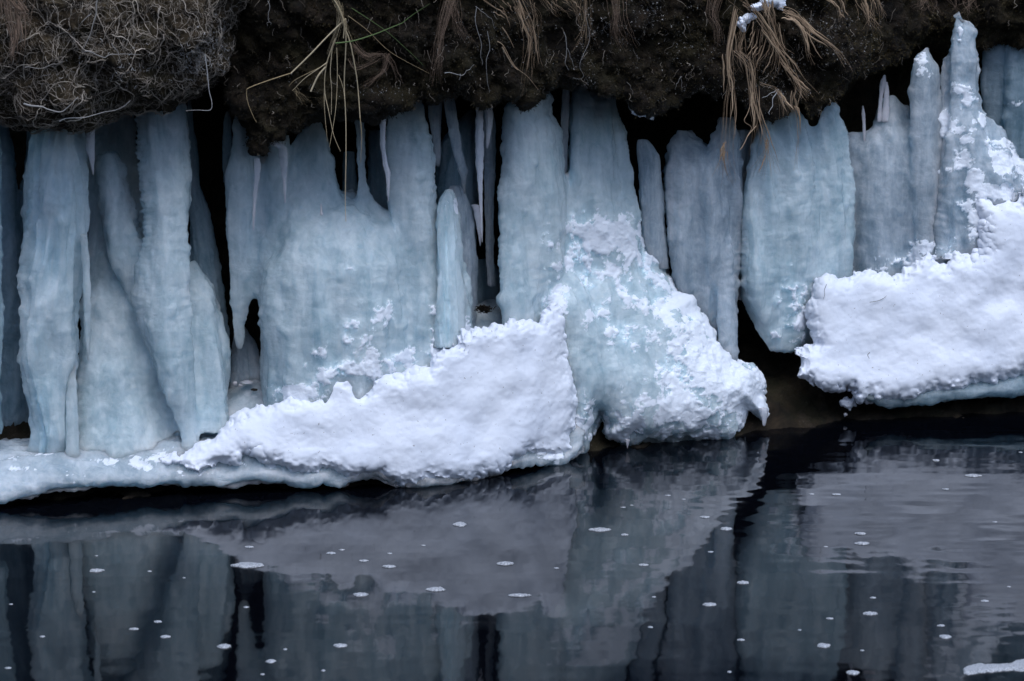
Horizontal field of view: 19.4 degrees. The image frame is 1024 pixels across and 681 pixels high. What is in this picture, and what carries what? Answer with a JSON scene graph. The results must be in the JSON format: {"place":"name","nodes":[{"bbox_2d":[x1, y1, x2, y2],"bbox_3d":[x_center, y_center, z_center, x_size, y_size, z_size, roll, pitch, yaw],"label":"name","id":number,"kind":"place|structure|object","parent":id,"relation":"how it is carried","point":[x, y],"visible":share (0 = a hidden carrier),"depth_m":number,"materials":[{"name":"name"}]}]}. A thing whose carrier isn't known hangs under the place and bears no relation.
{"place":"outdoors","nodes":[
{"label":"outdoors","id":0,"kind":"place"},
{"bbox_2d":[0,412,1023,680],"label":"water","id":1,"kind":"structure","parent":0,"point":[924,564],"depth_m":10.89,"materials":[{"name":"black liquid"}]},
{"bbox_2d":[90,568,104,571],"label":"foam patch","id":2,"kind":"object","parent":1,"relation":"on","point":[96,570],"visible":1,"depth_m":10.87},
{"bbox_2d":[76,102,230,485],"bbox_3d":[-1.549,-0.164,12.054,0.682,1.669,0.732,8,14,35],"label":"ice mass","id":3,"kind":"object","parent":1,"relation":"on","point":[154,369],"visible":0.88,"depth_m":12.03,"materials":[{"name":"ice"}]},
{"bbox_2d":[16,128,89,457],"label":"ice column","id":4,"kind":"structure","parent":3,"relation":"attached to","point":[55,212],"depth_m":11.85,"materials":[{"name":"ice"}]},
{"bbox_2d":[80,234,91,359],"bbox_3d":[-1.690,-0.172,11.881,0.036,0.507,0.050,-4,12,-18],"label":"icicle","id":5,"kind":"object","parent":4,"relation":"hanging from","point":[86,286],"visible":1,"depth_m":11.86,"materials":[{"name":"ice"}]},
{"bbox_2d":[187,100,231,381],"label":"ice column","id":6,"kind":"structure","parent":3,"relation":"attached to","point":[204,255],"depth_m":12.26,"materials":[{"name":"ice"}]},
{"bbox_2d":[217,644,230,648],"bbox_3d":[-0.958,1.017,9.954,0.043,0.007,0.041,10,15,42],"label":"foam patch","id":7,"kind":"object","parent":1,"relation":"on","point":[223,646],"visible":1,"depth_m":9.95,"materials":[{"name":"white liquid"}]},
{"bbox_2d":[231,562,263,567],"bbox_3d":[-0.969,0.822,10.955,0.120,0.009,0.069,4,12,20],"label":"foam patch","id":8,"kind":"object","parent":1,"relation":"on","point":[247,564],"visible":1,"depth_m":10.95,"materials":[{"name":"white liquid"}]},
{"bbox_2d":[265,659,275,662],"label":"foam patch","id":9,"kind":"object","parent":1,"relation":"on","point":[270,661],"visible":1,"depth_m":9.79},
{"bbox_2d":[0,298,584,503],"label":"ice shelf","id":10,"kind":"object","parent":1,"relation":"on","point":[24,474],"visible":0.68,"depth_m":11.97,"materials":[{"name":"white ice"}]},
{"bbox_2d":[0,123,30,425],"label":"ice curtain","id":11,"kind":"object","parent":10,"relation":"on","point":[14,408],"visible":0.31,"depth_m":12.08,"materials":[{"name":"ice"}]},
{"bbox_2d":[229,327,259,387],"bbox_3d":[-1.094,0.122,12.428,0.171,0.340,0.211,0,11,0],"label":"ice mound","id":12,"kind":"object","parent":10,"relation":"on","point":[245,364],"visible":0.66,"depth_m":12.41,"materials":[{"name":"grey ice"}]},
{"bbox_2d":[240,380,253,383],"bbox_3d":[-1.093,0.172,12.307,0.052,0.016,0.049,5,12,24],"label":"ice crumb","id":13,"kind":"object","parent":10,"relation":"on","point":[247,382],"visible":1,"depth_m":12.30,"materials":[{"name":"white ice"}]},
{"bbox_2d":[160,301,577,486],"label":"snow bank","id":14,"kind":"structure","parent":10,"relation":"on","point":[492,399],"depth_m":12.12,"materials":[{"name":"white snow"}]},
{"bbox_2d":[449,185,480,327],"bbox_3d":[-0.210,-0.303,12.426,0.087,0.697,0.168,11,15,44],"label":"ice stump","id":15,"kind":"object","parent":10,"relation":"on","point":[470,258],"visible":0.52,"depth_m":12.39,"materials":[{"name":"ice"}]},
{"bbox_2d":[474,304,495,312],"bbox_3d":[-0.111,-0.132,12.454,0.036,0.043,0.123,10,15,41],"label":"moss clump","id":16,"kind":"object","parent":10,"relation":"on","point":[481,308],"visible":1,"depth_m":12.45,"materials":[{"name":"black plant"}]},
{"bbox_2d":[477,258,499,302],"bbox_3d":[-0.099,-0.192,12.742,0.212,0.326,0.090,-10,15,-41],"label":"ice stump","id":17,"kind":"object","parent":10,"relation":"on","point":[485,291],"visible":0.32,"depth_m":12.68,"materials":[{"name":"ice"}]},
{"bbox_2d":[333,643,346,647],"bbox_3d":[-0.571,1.016,9.964,0.043,0.006,0.038,-6,13,-30],"label":"foam patch","id":18,"kind":"object","parent":1,"relation":"on","point":[339,645],"visible":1,"depth_m":9.95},
{"bbox_2d":[353,592,368,595],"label":"foam patch","id":19,"kind":"object","parent":1,"relation":"on","point":[360,594],"visible":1,"depth_m":10.56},
{"bbox_2d":[382,565,395,567],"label":"foam patch","id":20,"kind":"object","parent":1,"relation":"on","point":[388,566],"visible":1,"depth_m":10.93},
{"bbox_2d":[426,587,445,590],"bbox_3d":[-0.271,0.884,10.633,0.060,0.008,0.049,-7,13,-33],"label":"foam patch","id":21,"kind":"object","parent":1,"relation":"on","point":[436,589],"visible":1,"depth_m":10.63,"materials":[{"name":"white liquid"}]},
{"bbox_2d":[453,522,466,526],"bbox_3d":[-0.200,0.708,11.543,0.058,0.007,0.055,9,14,39],"label":"foam patch","id":22,"kind":"object","parent":1,"relation":"on","point":[460,524],"visible":1,"depth_m":11.53,"materials":[{"name":"white liquid"}]},
{"bbox_2d":[497,561,513,564],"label":"foam patch","id":23,"kind":"object","parent":1,"relation":"on","point":[505,563],"visible":1,"depth_m":10.97,"materials":[{"name":"white liquid"}]},
{"bbox_2d":[508,593,530,596],"bbox_3d":[0.028,0.899,10.559,0.083,0.009,0.029,0,11,0],"label":"foam patch","id":24,"kind":"object","parent":1,"relation":"on","point":[519,595],"visible":1,"depth_m":10.55,"materials":[{"name":"white liquid"}]},
{"bbox_2d":[588,527,610,531],"bbox_3d":[0.337,0.724,11.458,0.083,0.009,0.044,-4,12,-19],"label":"foam patch","id":25,"kind":"object","parent":1,"relation":"on","point":[599,529],"visible":1,"depth_m":11.45,"materials":[{"name":"white liquid"}]},
{"bbox_2d":[496,84,769,453],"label":"ice column","id":26,"kind":"structure","parent":1,"relation":"on","point":[650,359],"depth_m":12.71,"materials":[{"name":"blue ice"}]},
{"bbox_2d":[637,139,668,268],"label":"ice column","id":27,"kind":"structure","parent":26,"relation":"attached to","point":[652,204],"depth_m":12.92,"materials":[{"name":"ice"}]},
{"bbox_2d":[703,602,715,605],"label":"foam patch","id":28,"kind":"object","parent":1,"relation":"on","point":[709,604],"visible":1,"depth_m":10.44,"materials":[{"name":"white liquid"}]},
{"bbox_2d":[721,527,731,529],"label":"foam patch","id":29,"kind":"object","parent":1,"relation":"on","point":[725,528],"visible":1,"depth_m":11.47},
{"bbox_2d":[737,580,748,583],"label":"foam patch","id":30,"kind":"object","parent":1,"relation":"on","point":[743,582],"visible":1,"depth_m":10.72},
{"bbox_2d":[817,643,830,647],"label":"foam patch","id":31,"kind":"object","parent":1,"relation":"on","point":[823,645],"visible":1,"depth_m":9.95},
{"bbox_2d":[846,670,859,674],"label":"foam patch","id":32,"kind":"object","parent":1,"relation":"on","point":[852,672],"visible":1,"depth_m":9.66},
{"bbox_2d":[854,542,868,544],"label":"foam patch","id":33,"kind":"object","parent":1,"relation":"on","point":[862,543],"visible":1,"depth_m":11.25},
{"bbox_2d":[863,611,877,614],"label":"foam patch","id":34,"kind":"object","parent":1,"relation":"on","point":[870,613],"visible":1,"depth_m":10.33,"materials":[{"name":"white liquid"}]},
{"bbox_2d":[939,635,951,638],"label":"foam patch","id":35,"kind":"object","parent":1,"relation":"on","point":[945,636],"visible":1,"depth_m":10.06,"materials":[{"name":"white liquid"}]},
{"bbox_2d":[964,474,981,476],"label":"foam patch","id":36,"kind":"object","parent":1,"relation":"on","point":[972,475],"visible":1,"depth_m":12.31,"materials":[{"name":"white liquid"}]},
{"bbox_2d":[963,659,1023,674],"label":"ice floe","id":37,"kind":"object","parent":1,"relation":"on","point":[978,668],"visible":1,"depth_m":9.70,"materials":[{"name":"white ice"}]},
{"bbox_2d":[0,46,1023,501],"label":"stream bank","id":38,"kind":"structure","parent":0,"point":[792,400],"depth_m":13.38,"materials":[{"name":"black soil"}]},
{"bbox_2d":[224,101,473,406],"bbox_3d":[-0.650,-0.320,12.236,0.977,1.355,0.508,-6,12,-27],"label":"ice mass","id":39,"kind":"object","parent":38,"relation":"attached to","point":[351,298],"visible":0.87,"depth_m":12.12,"materials":[{"name":"ice"}]},
{"bbox_2d":[342,151,356,190],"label":"ice column","id":40,"kind":"structure","parent":39,"relation":"attached to","point":[351,176],"depth_m":12.38,"materials":[{"name":"blue ice"}]},
{"bbox_2d":[367,129,387,208],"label":"ice column","id":41,"kind":"structure","parent":39,"relation":"attached to","point":[376,182],"depth_m":12.38,"materials":[{"name":"ice"}]},
{"bbox_2d":[433,189,465,347],"bbox_3d":[-0.254,-0.288,12.228,0.137,0.646,0.220,0,11,0],"label":"ice stump","id":42,"kind":"object","parent":39,"relation":"attached to","point":[449,321],"visible":1,"depth_m":12.20,"materials":[{"name":"ice"}]},
{"bbox_2d":[839,396,856,410],"bbox_3d":[1.498,0.282,13.339,0.099,0.070,0.052,-4,12,-20],"label":"snow clump","id":43,"kind":"object","parent":38,"relation":"on","point":[847,403],"visible":1,"depth_m":13.32,"materials":[{"name":"white snow"}]},
{"bbox_2d":[865,374,1023,408],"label":"ice shelf","id":44,"kind":"object","parent":38,"relation":"on","point":[1011,388],"visible":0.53,"depth_m":13.36,"materials":[{"name":"grey ice"}]},
{"bbox_2d":[794,187,1023,404],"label":"snow bank","id":45,"kind":"structure","parent":44,"relation":"on","point":[928,322],"depth_m":13.30,"materials":[{"name":"white snow"}]},
{"bbox_2d":[933,12,1023,263],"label":"ice spire","id":46,"kind":"structure","parent":38,"relation":"on","point":[979,158],"depth_m":13.39,"materials":[{"name":"white ice"}]},
{"bbox_2d":[268,0,881,113],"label":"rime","id":47,"kind":"object","parent":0,"point":[676,52],"visible":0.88,"depth_m":12.45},
{"bbox_2d":[214,0,1023,155],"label":"mossy bank","id":48,"kind":"structure","parent":0,"point":[392,100],"depth_m":12.10,"materials":[{"name":"brown soil"}]},
{"bbox_2d":[0,0,251,134],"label":"turf block","id":49,"kind":"structure","parent":48,"relation":"attached to","point":[172,42],"depth_m":11.35,"materials":[{"name":"brown plant"}]},
{"bbox_2d":[0,139,4,433],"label":"ice column","id":50,"kind":"structure","parent":49,"relation":"attached to","point":[2,307],"depth_m":11.78,"materials":[{"name":"blue ice"}]},
{"bbox_2d":[0,0,34,63],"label":"grass tuft","id":51,"kind":"object","parent":49,"relation":"attached to","point":[18,26],"visible":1,"depth_m":11.11,"materials":[{"name":"brown plant"}]},
{"bbox_2d":[23,98,76,112],"bbox_3d":[-1.741,-0.887,11.282,0.207,0.056,0.007,-4,12,-18],"label":"bare root","id":52,"kind":"object","parent":49,"relation":"attached to","point":[46,108],"visible":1,"depth_m":11.27,"materials":[{"name":"grey plant"}]},
{"bbox_2d":[79,0,97,50],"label":"bare root","id":53,"kind":"object","parent":49,"relation":"attached to","point":[93,22],"visible":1,"depth_m":11.21,"materials":[{"name":"brown plant"}]},
{"bbox_2d":[86,130,94,173],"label":"icicle","id":54,"kind":"object","parent":49,"relation":"hanging from","point":[90,144],"visible":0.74,"depth_m":11.83,"materials":[{"name":"ice"}]},
{"bbox_2d":[60,100,130,120],"bbox_3d":[-1.585,-0.873,11.367,0.275,0.073,0.004,-3,12,-17],"label":"bare root","id":55,"kind":"object","parent":49,"relation":"attached to","point":[92,115],"visible":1,"depth_m":11.37,"materials":[{"name":"brown plant"}]},
{"bbox_2d":[84,43,140,61],"bbox_3d":[-1.501,-1.080,11.251,0.215,0.079,0.005,-3,12,-17],"label":"bare root","id":56,"kind":"object","parent":49,"relation":"attached to","point":[110,54],"visible":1,"depth_m":11.25,"materials":[{"name":"plant"}]},
{"bbox_2d":[186,54,211,110],"bbox_3d":[-1.198,-0.986,11.431,0.102,0.218,0.003,-2,11,-12],"label":"hanging root","id":57,"kind":"object","parent":49,"relation":"hanging from","point":[208,85],"visible":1,"depth_m":11.44,"materials":[{"name":"plant"}]},
{"bbox_2d":[222,111,231,182],"bbox_3d":[-1.163,-0.787,12.197,0.041,0.298,0.037,0,11,0],"label":"icicle","id":58,"kind":"object","parent":48,"relation":"hanging from","point":[227,140],"visible":0.89,"depth_m":12.18,"materials":[{"name":"ice"}]},
{"bbox_2d":[252,158,260,230],"bbox_3d":[-1.021,-0.583,11.954,0.037,0.296,0.023,-3,11,-16],"label":"icicle","id":59,"kind":"object","parent":48,"relation":"hanging from","point":[257,167],"visible":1,"depth_m":11.94,"materials":[{"name":"ice"}]},
{"bbox_2d":[246,0,427,217],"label":"grass tuft","id":60,"kind":"object","parent":48,"relation":"hanging from","point":[340,12],"visible":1,"depth_m":11.55,"materials":[{"name":"plant"}]},
{"bbox_2d":[335,4,428,43],"bbox_3d":[-0.498,-1.215,11.478,0.363,0.154,0.008,0,11,0],"label":"grass sprig","id":61,"kind":"object","parent":60,"relation":"attached to","point":[373,34],"depth_m":11.49,"materials":[{"name":"plant"}]},
{"bbox_2d":[352,8,421,63],"bbox_3d":[-0.479,-1.171,11.525,0.289,0.232,0.008,-4,12,-20],"label":"grass sprig","id":62,"kind":"object","parent":60,"relation":"attached to","point":[387,32],"depth_m":11.51,"materials":[{"name":"brown plant"}]},
{"bbox_2d":[348,41,397,86],"bbox_3d":[-0.530,-1.069,11.597,0.217,0.206,0.097,0,11,0],"label":"grass tuft","id":63,"kind":"object","parent":48,"relation":"on","point":[385,65],"visible":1,"depth_m":11.59,"materials":[{"name":"brown plant"}]},
{"bbox_2d":[380,119,390,201],"bbox_3d":[-0.508,-0.739,11.988,0.043,0.370,0.025,0,11,0],"label":"icicle","id":64,"kind":"object","parent":48,"relation":"hanging from","point":[382,147],"visible":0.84,"depth_m":11.98,"materials":[{"name":"white ice"}]},
{"bbox_2d":[428,103,441,165],"bbox_3d":[-0.313,-0.855,12.217,0.059,0.293,0.058,0,11,0],"label":"icicle","id":65,"kind":"object","parent":48,"relation":"hanging from","point":[434,114],"visible":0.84,"depth_m":12.20,"materials":[{"name":"blue ice"}]},
{"bbox_2d":[423,0,469,85],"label":"grass tuft","id":66,"kind":"object","parent":48,"relation":"hanging from","point":[450,9],"visible":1,"depth_m":11.60,"materials":[{"name":"brown plant"}]},
{"bbox_2d":[444,98,468,193],"bbox_3d":[-0.230,-0.803,12.230,0.124,0.418,0.038,-8,13,-34],"label":"icicle","id":67,"kind":"object","parent":48,"relation":"hanging from","point":[453,128],"visible":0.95,"depth_m":12.21,"materials":[{"name":"ice"}]},
{"bbox_2d":[435,110,478,245],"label":"ice column","id":68,"kind":"structure","parent":48,"relation":"attached to","point":[447,175],"depth_m":12.46,"materials":[{"name":"ice"}]},
{"bbox_2d":[475,107,483,241],"bbox_3d":[-0.132,-0.695,12.266,0.023,0.596,0.055,8,14,35],"label":"icicle","id":69,"kind":"object","parent":48,"relation":"hanging from","point":[479,142],"visible":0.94,"depth_m":12.24,"materials":[{"name":"ice"}]},
{"bbox_2d":[475,6,494,63],"bbox_3d":[-0.117,-1.196,11.719,0.111,0.239,0.044,-11,15,-43],"label":"hanging root","id":70,"kind":"object","parent":48,"relation":"hanging from","point":[477,30],"visible":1,"depth_m":11.69,"materials":[{"name":"brown plant"}]},
{"bbox_2d":[486,31,489,91],"bbox_3d":[-0.095,-1.097,11.781,0.016,0.249,0.072,0,11,0],"label":"hanging root","id":71,"kind":"object","parent":48,"relation":"hanging from","point":[487,55],"visible":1,"depth_m":11.76,"materials":[{"name":"brown plant"}]},
{"bbox_2d":[484,107,492,148],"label":"icicle","id":72,"kind":"object","parent":48,"relation":"hanging from","point":[489,117],"visible":0.88,"depth_m":12.26,"materials":[{"name":"ice"}]},
{"bbox_2d":[483,111,495,286],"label":"ice column","id":73,"kind":"structure","parent":48,"relation":"attached to","point":[489,170],"depth_m":12.47,"materials":[{"name":"blue ice"}]},
{"bbox_2d":[483,0,541,94],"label":"grass tuft","id":74,"kind":"object","parent":48,"relation":"on","point":[519,13],"visible":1,"depth_m":11.80,"materials":[{"name":"plant"}]},
{"bbox_2d":[561,89,569,172],"bbox_3d":[0.225,-0.880,12.645,0.017,0.430,0.061,7,13,33],"label":"icicle","id":75,"kind":"object","parent":48,"relation":"hanging from","point":[565,111],"visible":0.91,"depth_m":12.63,"materials":[{"name":"blue ice"}]},
{"bbox_2d":[540,0,594,52],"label":"grass tuft","id":76,"kind":"object","parent":48,"relation":"on","point":[573,1],"visible":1,"depth_m":11.99,"materials":[{"name":"plant"}]},
{"bbox_2d":[564,18,589,78],"bbox_3d":[0.258,-1.192,12.057,0.051,0.288,0.158,10,15,41],"label":"hanging root","id":77,"kind":"object","parent":48,"relation":"hanging from","point":[568,50],"visible":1,"depth_m":12.05,"materials":[{"name":"brown plant"}]},
{"bbox_2d":[224,0,1014,140],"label":"fine roots","id":78,"kind":"object","parent":48,"relation":"attached to","point":[586,53],"visible":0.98,"depth_m":12.18,"materials":[{"name":"brown plant"}]},
{"bbox_2d":[216,0,1023,156],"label":"moss","id":79,"kind":"object","parent":48,"relation":"on","point":[547,78],"visible":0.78,"depth_m":12.05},
{"bbox_2d":[607,0,636,47],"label":"grass tuft","id":80,"kind":"object","parent":48,"relation":"on","point":[616,11],"visible":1,"depth_m":12.14,"materials":[{"name":"brown plant"}]},
{"bbox_2d":[628,106,653,119],"bbox_3d":[0.544,-0.961,12.597,0.131,0.072,0.046,-5,12,-25],"label":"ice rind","id":81,"kind":"object","parent":48,"relation":"attached to","point":[651,118],"visible":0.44,"depth_m":12.60,"materials":[{"name":"grey ice"}]},
{"bbox_2d":[662,117,743,360],"bbox_3d":[0.838,-0.441,13.091,0.364,1.075,0.286,0,11,0],"label":"ice curtain","id":82,"kind":"object","parent":48,"relation":"hanging from","point":[703,207],"visible":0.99,"depth_m":13.01,"materials":[{"name":"ice"}]},
{"bbox_2d":[706,0,725,45],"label":"grass tuft","id":83,"kind":"object","parent":48,"relation":"attached to","point":[713,11],"visible":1,"depth_m":12.32,"materials":[{"name":"brown plant"}]},
{"bbox_2d":[737,13,756,31],"bbox_3d":[0.984,-1.328,12.484,0.068,0.082,0.142,10,15,43],"label":"snow patch","id":84,"kind":"object","parent":48,"relation":"on","point":[742,19],"visible":0.98,"depth_m":12.44,"materials":[{"name":"white snow"}]},
{"bbox_2d":[762,91,783,114],"bbox_3d":[1.104,-1.011,12.672,0.121,0.108,0.006,-8,13,-34],"label":"hanging root","id":85,"kind":"object","parent":48,"relation":"hanging from","point":[772,99],"visible":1,"depth_m":12.67,"materials":[{"name":"grey plant"}]},
{"bbox_2d":[713,0,847,183],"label":"grass tuft","id":86,"kind":"object","parent":48,"relation":"hanging from","point":[809,28],"visible":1,"depth_m":12.51,"materials":[{"name":"plant"}]},
{"bbox_2d":[751,0,785,10],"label":"snow patch","id":87,"kind":"object","parent":86,"relation":"on","point":[778,4],"visible":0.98,"depth_m":12.45,"materials":[{"name":"white snow"}]},
{"bbox_2d":[740,103,855,353],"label":"ice column","id":88,"kind":"structure","parent":48,"relation":"attached to","point":[798,232],"depth_m":13.19,"materials":[{"name":"ice"}]},
{"bbox_2d":[738,129,752,299],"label":"ice column","id":89,"kind":"structure","parent":88,"relation":"attached to","point":[745,148],"depth_m":13.17,"materials":[{"name":"ice"}]},
{"bbox_2d":[827,0,885,32],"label":"grass tuft","id":90,"kind":"object","parent":48,"relation":"hanging from","point":[865,6],"visible":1,"depth_m":12.68,"materials":[{"name":"plant"}]},
{"bbox_2d":[848,48,941,276],"bbox_3d":[1.783,-0.765,13.528,0.587,1.124,0.318,0,11,0],"label":"ice curtain","id":91,"kind":"object","parent":48,"relation":"hanging from","point":[895,159],"visible":0.75,"depth_m":13.45,"materials":[{"name":"blue ice"}]},
{"bbox_2d":[862,106,865,141],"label":"icicle","id":92,"kind":"object","parent":91,"relation":"attached to","point":[864,124],"visible":1,"depth_m":13.45,"materials":[{"name":"white ice"}]},
{"bbox_2d":[917,0,942,13],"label":"grass tuft","id":93,"kind":"object","parent":48,"relation":"attached to","point":[928,6],"visible":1,"depth_m":13.04,"materials":[{"name":"brown plant"}]},
{"bbox_2d":[950,0,979,22],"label":"grass tuft","id":94,"kind":"object","parent":48,"relation":"attached to","point":[967,7],"visible":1,"depth_m":13.24,"materials":[{"name":"brown plant"}]},
{"bbox_2d":[980,44,1023,157],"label":"ice curtain","id":95,"kind":"object","parent":48,"relation":"hanging from","point":[1002,83],"visible":0.59,"depth_m":13.65,"materials":[{"name":"ice"}]}
]}

